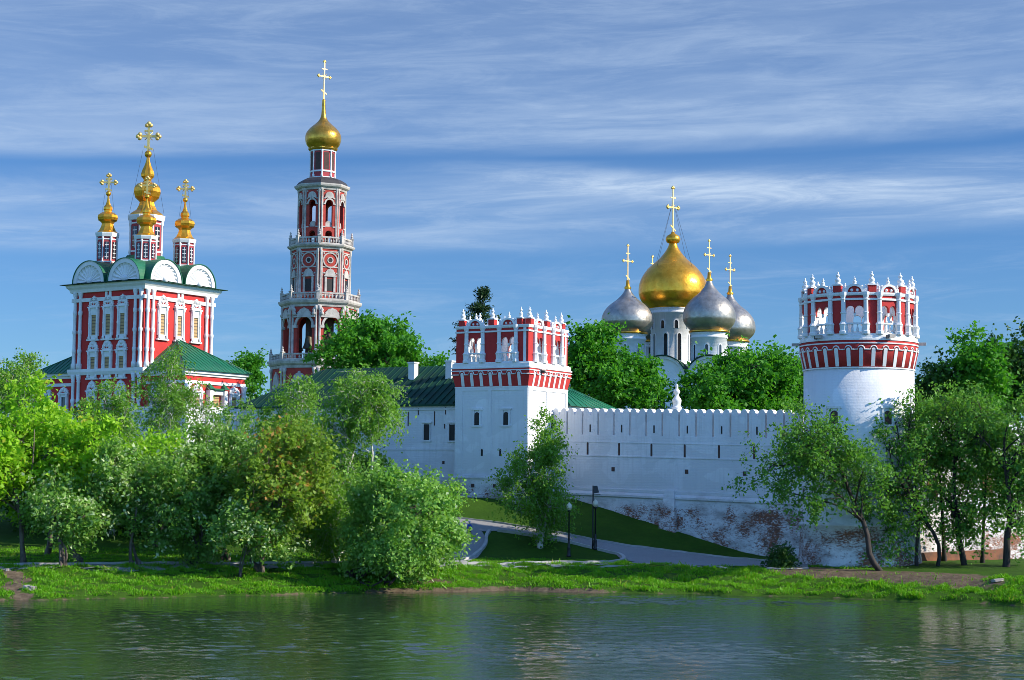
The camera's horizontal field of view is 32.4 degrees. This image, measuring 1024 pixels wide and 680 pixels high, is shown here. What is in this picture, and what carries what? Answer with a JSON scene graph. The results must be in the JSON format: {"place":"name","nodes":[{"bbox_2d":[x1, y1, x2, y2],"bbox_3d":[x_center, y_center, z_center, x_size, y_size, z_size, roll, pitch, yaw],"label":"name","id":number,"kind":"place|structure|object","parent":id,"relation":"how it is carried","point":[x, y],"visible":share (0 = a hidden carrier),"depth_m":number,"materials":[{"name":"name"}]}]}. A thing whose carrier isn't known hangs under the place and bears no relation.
{"place":"outdoors","nodes":[
{"label":"outdoors","id":0,"kind":"place"},
{"bbox_2d":[0,561,663,571],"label":"path","id":1,"kind":"structure","parent":0,"point":[234,565],"depth_m":104.60,"materials":[{"name":"grey concrete"}]},
{"bbox_2d":[439,528,484,561],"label":"path","id":2,"kind":"structure","parent":0,"point":[474,546],"depth_m":117.79,"materials":[{"name":"grey concrete"}]},
{"bbox_2d":[0,590,1023,679],"bbox_3d":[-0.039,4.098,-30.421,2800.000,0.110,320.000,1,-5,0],"label":"pond water","id":3,"kind":"structure","parent":0,"point":[513,635],"depth_m":72.56,"materials":[{"name":"green liquid"}]},
{"bbox_2d":[0,498,1023,605],"bbox_3d":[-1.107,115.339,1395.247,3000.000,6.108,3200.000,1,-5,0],"label":"ground","id":4,"kind":"structure","parent":0,"point":[613,526],"depth_m":106.34,"materials":[{"name":"green plant"}]},
{"bbox_2d":[0,486,44,534],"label":"tree","id":5,"kind":"object","parent":4,"relation":"on","point":[11,503],"visible":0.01,"depth_m":120.77,"materials":[{"name":"green plant"}]},
{"bbox_2d":[0,348,51,416],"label":"tree","id":6,"kind":"object","parent":4,"relation":"on","point":[25,367],"visible":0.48,"depth_m":126.15,"materials":[{"name":"green plant"}]},
{"bbox_2d":[21,585,36,590],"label":"stone","id":7,"kind":"object","parent":4,"relation":"on","point":[28,587],"visible":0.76,"depth_m":94.27,"materials":[{"name":"stone"}]},
{"bbox_2d":[0,368,81,562],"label":"tree","id":8,"kind":"object","parent":4,"relation":"on","point":[22,434],"visible":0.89,"depth_m":104.74,"materials":[{"name":"green plant"}]},
{"bbox_2d":[0,394,110,554],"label":"tree","id":9,"kind":"object","parent":4,"relation":"on","point":[56,408],"visible":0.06,"depth_m":110.06,"materials":[{"name":"green plant"}]},
{"bbox_2d":[4,464,117,566],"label":"tree","id":10,"kind":"object","parent":4,"relation":"on","point":[62,510],"visible":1,"depth_m":101.38,"materials":[{"name":"green plant"}]},
{"bbox_2d":[24,402,128,561],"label":"tree","id":11,"kind":"object","parent":4,"relation":"on","point":[105,428],"visible":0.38,"depth_m":104.75,"materials":[{"name":"green plant"}]},
{"bbox_2d":[68,375,153,535],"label":"tree","id":12,"kind":"object","parent":4,"relation":"on","point":[120,405],"visible":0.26,"depth_m":120.81,"materials":[{"name":"green plant"}]},
{"bbox_2d":[67,428,186,564],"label":"tree","id":13,"kind":"object","parent":4,"relation":"on","point":[126,500],"visible":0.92,"depth_m":103.15,"materials":[{"name":"green plant"}]},
{"bbox_2d":[100,440,177,541],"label":"tree","id":14,"kind":"object","parent":4,"relation":"on","point":[127,539],"visible":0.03,"depth_m":119.76,"materials":[{"name":"green plant"}]},
{"bbox_2d":[31,121,252,444],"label":"red church","id":15,"kind":"structure","parent":4,"relation":"on","point":[140,305],"depth_m":168.75,"materials":[{"name":"paint"}]},
{"bbox_2d":[85,380,97,412],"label":"window","id":16,"kind":"structure","parent":15,"relation":"in","point":[91,385],"depth_m":168.58,"materials":[{"name":"white paint"}]},
{"bbox_2d":[85,341,98,379],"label":"window","id":17,"kind":"structure","parent":15,"relation":"in","point":[92,353],"depth_m":168.83,"materials":[{"name":"white paint"}]},
{"bbox_2d":[86,296,99,340],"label":"window","id":18,"kind":"structure","parent":15,"relation":"in","point":[94,306],"depth_m":169.16,"materials":[{"name":"white paint"}]},
{"bbox_2d":[99,340,112,378],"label":"window","id":19,"kind":"structure","parent":15,"relation":"in","point":[107,350],"depth_m":167.80,"materials":[{"name":"white paint"}]},
{"bbox_2d":[100,380,111,413],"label":"window","id":20,"kind":"structure","parent":15,"relation":"in","point":[105,380],"depth_m":167.57,"materials":[{"name":"white paint"}]},
{"bbox_2d":[100,295,114,340],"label":"window","id":21,"kind":"structure","parent":15,"relation":"in","point":[108,306],"depth_m":168.09,"materials":[{"name":"white paint"}]},
{"bbox_2d":[114,379,126,395],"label":"window","id":22,"kind":"structure","parent":15,"relation":"in","point":[120,381],"depth_m":166.49,"materials":[{"name":"white paint"}]},
{"bbox_2d":[114,339,127,378],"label":"window","id":23,"kind":"structure","parent":15,"relation":"in","point":[121,349],"depth_m":166.74,"materials":[{"name":"white paint"}]},
{"bbox_2d":[115,294,128,339],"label":"window","id":24,"kind":"structure","parent":15,"relation":"in","point":[122,305],"depth_m":167.06,"materials":[{"name":"white paint"}]},
{"bbox_2d":[156,295,169,340],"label":"window","id":25,"kind":"structure","parent":15,"relation":"in","point":[162,307],"depth_m":167.59,"materials":[{"name":"white paint"}]},
{"bbox_2d":[173,297,186,341],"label":"window","id":26,"kind":"structure","parent":15,"relation":"in","point":[179,309],"depth_m":169.53,"materials":[{"name":"white paint"}]},
{"bbox_2d":[189,299,202,343],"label":"window","id":27,"kind":"structure","parent":15,"relation":"in","point":[195,323],"depth_m":171.40,"materials":[{"name":"white paint"}]},
{"bbox_2d":[114,425,207,546],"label":"tree","id":28,"kind":"object","parent":4,"relation":"on","point":[150,442],"visible":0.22,"depth_m":116.17,"materials":[{"name":"green plant"}]},
{"bbox_2d":[125,342,213,440],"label":"tree","id":29,"kind":"object","parent":4,"relation":"on","point":[174,397],"visible":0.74,"depth_m":129.13,"materials":[{"name":"green plant"}]},
{"bbox_2d":[124,437,232,567],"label":"tree","id":30,"kind":"object","parent":4,"relation":"on","point":[183,480],"visible":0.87,"depth_m":103.97,"materials":[{"name":"green plant"}]},
{"bbox_2d":[169,375,237,447],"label":"tree","id":31,"kind":"object","parent":4,"relation":"on","point":[200,408],"visible":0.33,"depth_m":130.29,"materials":[{"name":"green plant"}]},
{"bbox_2d":[173,412,261,561],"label":"tree","id":32,"kind":"object","parent":4,"relation":"on","point":[230,442],"visible":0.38,"depth_m":107.45,"materials":[{"name":"green plant"}]},
{"bbox_2d":[188,490,303,576],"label":"tree","id":33,"kind":"object","parent":4,"relation":"on","point":[238,522],"visible":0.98,"depth_m":100.66,"materials":[{"name":"green plant"}]},
{"bbox_2d":[226,344,271,401],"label":"tree","id":34,"kind":"object","parent":4,"relation":"on","point":[250,362],"visible":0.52,"depth_m":204.74,"materials":[{"name":"green plant"}]},
{"bbox_2d":[212,394,292,455],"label":"tree","id":35,"kind":"object","parent":4,"relation":"on","point":[250,407],"visible":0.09,"depth_m":127.95,"materials":[{"name":"green plant"}]},
{"bbox_2d":[220,413,348,571],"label":"tree","id":36,"kind":"object","parent":4,"relation":"on","point":[293,474],"visible":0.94,"depth_m":101.84,"materials":[{"name":"green plant"}]},
{"bbox_2d":[245,371,326,542],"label":"tree","id":37,"kind":"object","parent":4,"relation":"on","point":[298,409],"visible":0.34,"depth_m":117.27,"materials":[{"name":"green plant"}]},
{"bbox_2d":[1,529,625,564],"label":"kerb","id":38,"kind":"structure","parent":4,"relation":"on","point":[623,556],"depth_m":109.70,"materials":[{"name":"concrete"}]},
{"bbox_2d":[267,60,361,391],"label":"bell tower","id":39,"kind":"structure","parent":4,"relation":"on","point":[317,299],"depth_m":286.63,"materials":[{"name":"red brick"}]},
{"bbox_2d":[287,462,364,563],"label":"tree","id":40,"kind":"object","parent":4,"relation":"on","point":[322,538],"visible":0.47,"depth_m":108.06,"materials":[{"name":"green plant"}]},
{"bbox_2d":[234,360,455,490],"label":"long building","id":41,"kind":"structure","parent":4,"relation":"on","point":[430,393],"depth_m":135.16,"materials":[{"name":"white paint"}]},
{"bbox_2d":[421,422,431,441],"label":"window","id":42,"kind":"structure","parent":41,"relation":"in","point":[426,427],"depth_m":134.04,"materials":[{"name":"white paint"}]},
{"bbox_2d":[447,422,454,441],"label":"window","id":43,"kind":"structure","parent":41,"relation":"in","point":[451,428],"depth_m":132.97,"materials":[{"name":"white paint"}]},
{"bbox_2d":[299,441,406,529],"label":"tree","id":44,"kind":"object","parent":4,"relation":"on","point":[360,459],"visible":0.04,"depth_m":123.97,"materials":[{"name":"green plant"}]},
{"bbox_2d":[305,360,416,557],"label":"tree","id":45,"kind":"object","parent":4,"relation":"on","point":[365,403],"visible":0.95,"depth_m":111.12,"materials":[{"name":"green plant"}]},
{"bbox_2d":[301,306,449,372],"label":"tree","id":46,"kind":"object","parent":4,"relation":"on","point":[375,342],"visible":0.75,"depth_m":164.97,"materials":[{"name":"green plant"}]},
{"bbox_2d":[328,455,477,583],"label":"tree","id":47,"kind":"object","parent":4,"relation":"on","point":[407,495],"visible":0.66,"depth_m":102.88,"materials":[{"name":"green plant"}]},
{"bbox_2d":[359,511,479,586],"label":"bush","id":48,"kind":"object","parent":4,"relation":"on","point":[399,553],"visible":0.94,"depth_m":100.36,"materials":[{"name":"green plant"}]},
{"bbox_2d":[0,545,873,569],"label":"path","id":49,"kind":"structure","parent":4,"relation":"on","point":[83,554],"depth_m":110.99,"materials":[{"name":"grey concrete"}]},
{"bbox_2d":[461,529,490,559],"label":"kerb","id":50,"kind":"structure","parent":4,"relation":"on","point":[483,546],"depth_m":117.37,"materials":[{"name":"concrete"}]},
{"bbox_2d":[449,286,511,354],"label":"larch tree","id":51,"kind":"object","parent":4,"relation":"on","point":[479,306],"visible":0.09,"depth_m":148.37,"materials":[{"name":"green plant"}]},
{"bbox_2d":[450,307,571,504],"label":"square tower","id":52,"kind":"structure","parent":4,"relation":"on","point":[500,392],"depth_m":128.76,"materials":[{"name":"paint"}]},
{"bbox_2d":[471,408,482,426],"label":"window","id":53,"kind":"structure","parent":52,"relation":"in","point":[476,417],"depth_m":129.03,"materials":[{"name":"white paint"}]},
{"bbox_2d":[500,408,511,426],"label":"window","id":54,"kind":"structure","parent":52,"relation":"in","point":[505,416],"depth_m":127.81,"materials":[{"name":"white paint"}]},
{"bbox_2d":[481,402,585,552],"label":"tree","id":55,"kind":"object","parent":4,"relation":"on","point":[540,498],"visible":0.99,"depth_m":118.06,"materials":[{"name":"green plant"}]},
{"bbox_2d":[566,502,571,556],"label":"street lamp","id":56,"kind":"object","parent":4,"relation":"on","point":[569,505],"visible":1,"depth_m":116.69,"materials":[{"name":"black metal"}]},
{"bbox_2d":[568,387,616,408],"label":"green roofed house","id":57,"kind":"structure","parent":4,"relation":"on","point":[576,399],"depth_m":142.20,"materials":[{"name":"paint"}]},
{"bbox_2d":[592,499,597,549],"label":"street lamp","id":58,"kind":"object","parent":4,"relation":"on","point":[595,503],"visible":1,"depth_m":118.44,"materials":[{"name":"black metal"}]},
{"bbox_2d":[592,486,599,548],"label":"loudspeaker mast","id":59,"kind":"object","parent":4,"relation":"on","point":[595,489],"visible":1,"depth_m":118.64,"materials":[{"name":"black metal"}]},
{"bbox_2d":[564,312,642,405],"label":"tree","id":60,"kind":"object","parent":4,"relation":"on","point":[583,353],"visible":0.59,"depth_m":156.13,"materials":[{"name":"green plant"}]},
{"bbox_2d":[456,517,799,562],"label":"kerb","id":61,"kind":"structure","parent":4,"relation":"on","point":[621,543],"depth_m":119.11,"materials":[{"name":"concrete"}]},
{"bbox_2d":[580,343,681,409],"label":"tree","id":62,"kind":"object","parent":4,"relation":"on","point":[640,383],"visible":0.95,"depth_m":150.48,"materials":[{"name":"green plant"}]},
{"bbox_2d":[471,563,808,568],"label":"kerb","id":63,"kind":"structure","parent":4,"relation":"on","point":[649,563],"depth_m":109.90,"materials":[{"name":"concrete"}]},
{"bbox_2d":[588,186,755,408],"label":"white cathedral","id":64,"kind":"structure","parent":4,"relation":"on","point":[677,312],"depth_m":230.91,"materials":[{"name":"white painted plaster"},{"name":"gilded metal"},{"name":"silvery metal"}]},
{"bbox_2d":[671,384,681,410],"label":"stone pinnacle","id":65,"kind":"object","parent":4,"relation":"on","point":[676,400],"visible":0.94,"depth_m":134.87,"materials":[{"name":"white stone"}]},
{"bbox_2d":[552,408,803,557],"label":"fortress wall","id":66,"kind":"structure","parent":4,"relation":"on","point":[667,469],"depth_m":122.40,"materials":[{"name":"brick"}]},
{"bbox_2d":[666,330,803,410],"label":"tree","id":67,"kind":"object","parent":4,"relation":"on","point":[748,379],"visible":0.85,"depth_m":148.41,"materials":[{"name":"green plant"}]},
{"bbox_2d":[757,538,801,568],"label":"bush","id":68,"kind":"object","parent":4,"relation":"on","point":[782,558],"visible":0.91,"depth_m":108.45,"materials":[{"name":"green plant"}]},
{"bbox_2d":[790,350,803,409],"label":"tree","id":69,"kind":"object","parent":4,"relation":"on","point":[798,381],"visible":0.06,"depth_m":156.58,"materials":[{"name":"green plant"}]},
{"bbox_2d":[721,395,902,570],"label":"tree","id":70,"kind":"object","parent":4,"relation":"on","point":[811,451],"visible":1,"depth_m":105.80,"materials":[{"name":"green plant"}]},
{"bbox_2d":[792,271,925,566],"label":"round tower","id":71,"kind":"structure","parent":4,"relation":"on","point":[850,372],"depth_m":110.05,"materials":[{"name":"brick"}]},
{"bbox_2d":[801,484,806,502],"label":"window","id":72,"kind":"structure","parent":71,"relation":"in","point":[803,485],"depth_m":112.02,"materials":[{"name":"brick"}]},
{"bbox_2d":[826,406,841,425],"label":"window","id":73,"kind":"structure","parent":71,"relation":"in","point":[836,413],"depth_m":110.13,"materials":[{"name":"paint"}]},
{"bbox_2d":[880,406,894,425],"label":"window","id":74,"kind":"structure","parent":71,"relation":"in","point":[885,419],"depth_m":109.64,"materials":[{"name":"brick"}]},
{"bbox_2d":[834,380,963,568],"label":"tree","id":75,"kind":"object","parent":4,"relation":"on","point":[908,473],"visible":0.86,"depth_m":108.28,"materials":[{"name":"green plant"}]},
{"bbox_2d":[914,345,965,420],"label":"tree","id":76,"kind":"object","parent":4,"relation":"on","point":[935,373],"visible":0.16,"depth_m":150.07,"materials":[{"name":"green plant"}]},
{"bbox_2d":[915,388,971,560],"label":"tree","id":77,"kind":"object","parent":4,"relation":"on","point":[943,557],"visible":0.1,"depth_m":112.78,"materials":[{"name":"green plant"}]},
{"bbox_2d":[897,375,1022,564],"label":"tree","id":78,"kind":"object","parent":4,"relation":"on","point":[964,529],"visible":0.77,"depth_m":109.28,"materials":[{"name":"green plant"}]},
{"bbox_2d":[916,421,1023,560],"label":"fortress wall","id":79,"kind":"structure","parent":4,"relation":"on","point":[994,543],"depth_m":116.17,"materials":[{"name":"brick"}]},
{"bbox_2d":[938,320,1019,419],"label":"tree","id":80,"kind":"object","parent":4,"relation":"on","point":[975,362],"visible":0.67,"depth_m":148.89,"materials":[{"name":"green plant"}]},
{"bbox_2d":[938,391,1020,562],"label":"tree","id":81,"kind":"object","parent":4,"relation":"on","point":[961,479],"visible":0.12,"depth_m":111.19,"materials":[{"name":"green plant"}]},
{"bbox_2d":[947,381,1023,566],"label":"tree","id":82,"kind":"object","parent":4,"relation":"on","point":[1010,504],"visible":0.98,"depth_m":107.76,"materials":[{"name":"green plant"}]},
{"bbox_2d":[990,578,1003,581],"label":"stone","id":83,"kind":"object","parent":4,"relation":"on","point":[997,580],"visible":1,"depth_m":98.41,"materials":[{"name":"stone"}]},
{"bbox_2d":[978,316,1023,421],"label":"tree","id":84,"kind":"object","parent":4,"relation":"on","point":[1015,353],"visible":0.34,"depth_m":154.59,"materials":[{"name":"green plant"}]},
{"bbox_2d":[0,0,1023,417],"label":"sky","id":85,"kind":"structure","parent":0,"point":[517,149],"materials":[{"name":"blue"}]},
{"bbox_2d":[457,519,807,566],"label":"path","id":86,"kind":"structure","parent":0,"point":[636,554],"depth_m":117.70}
]}

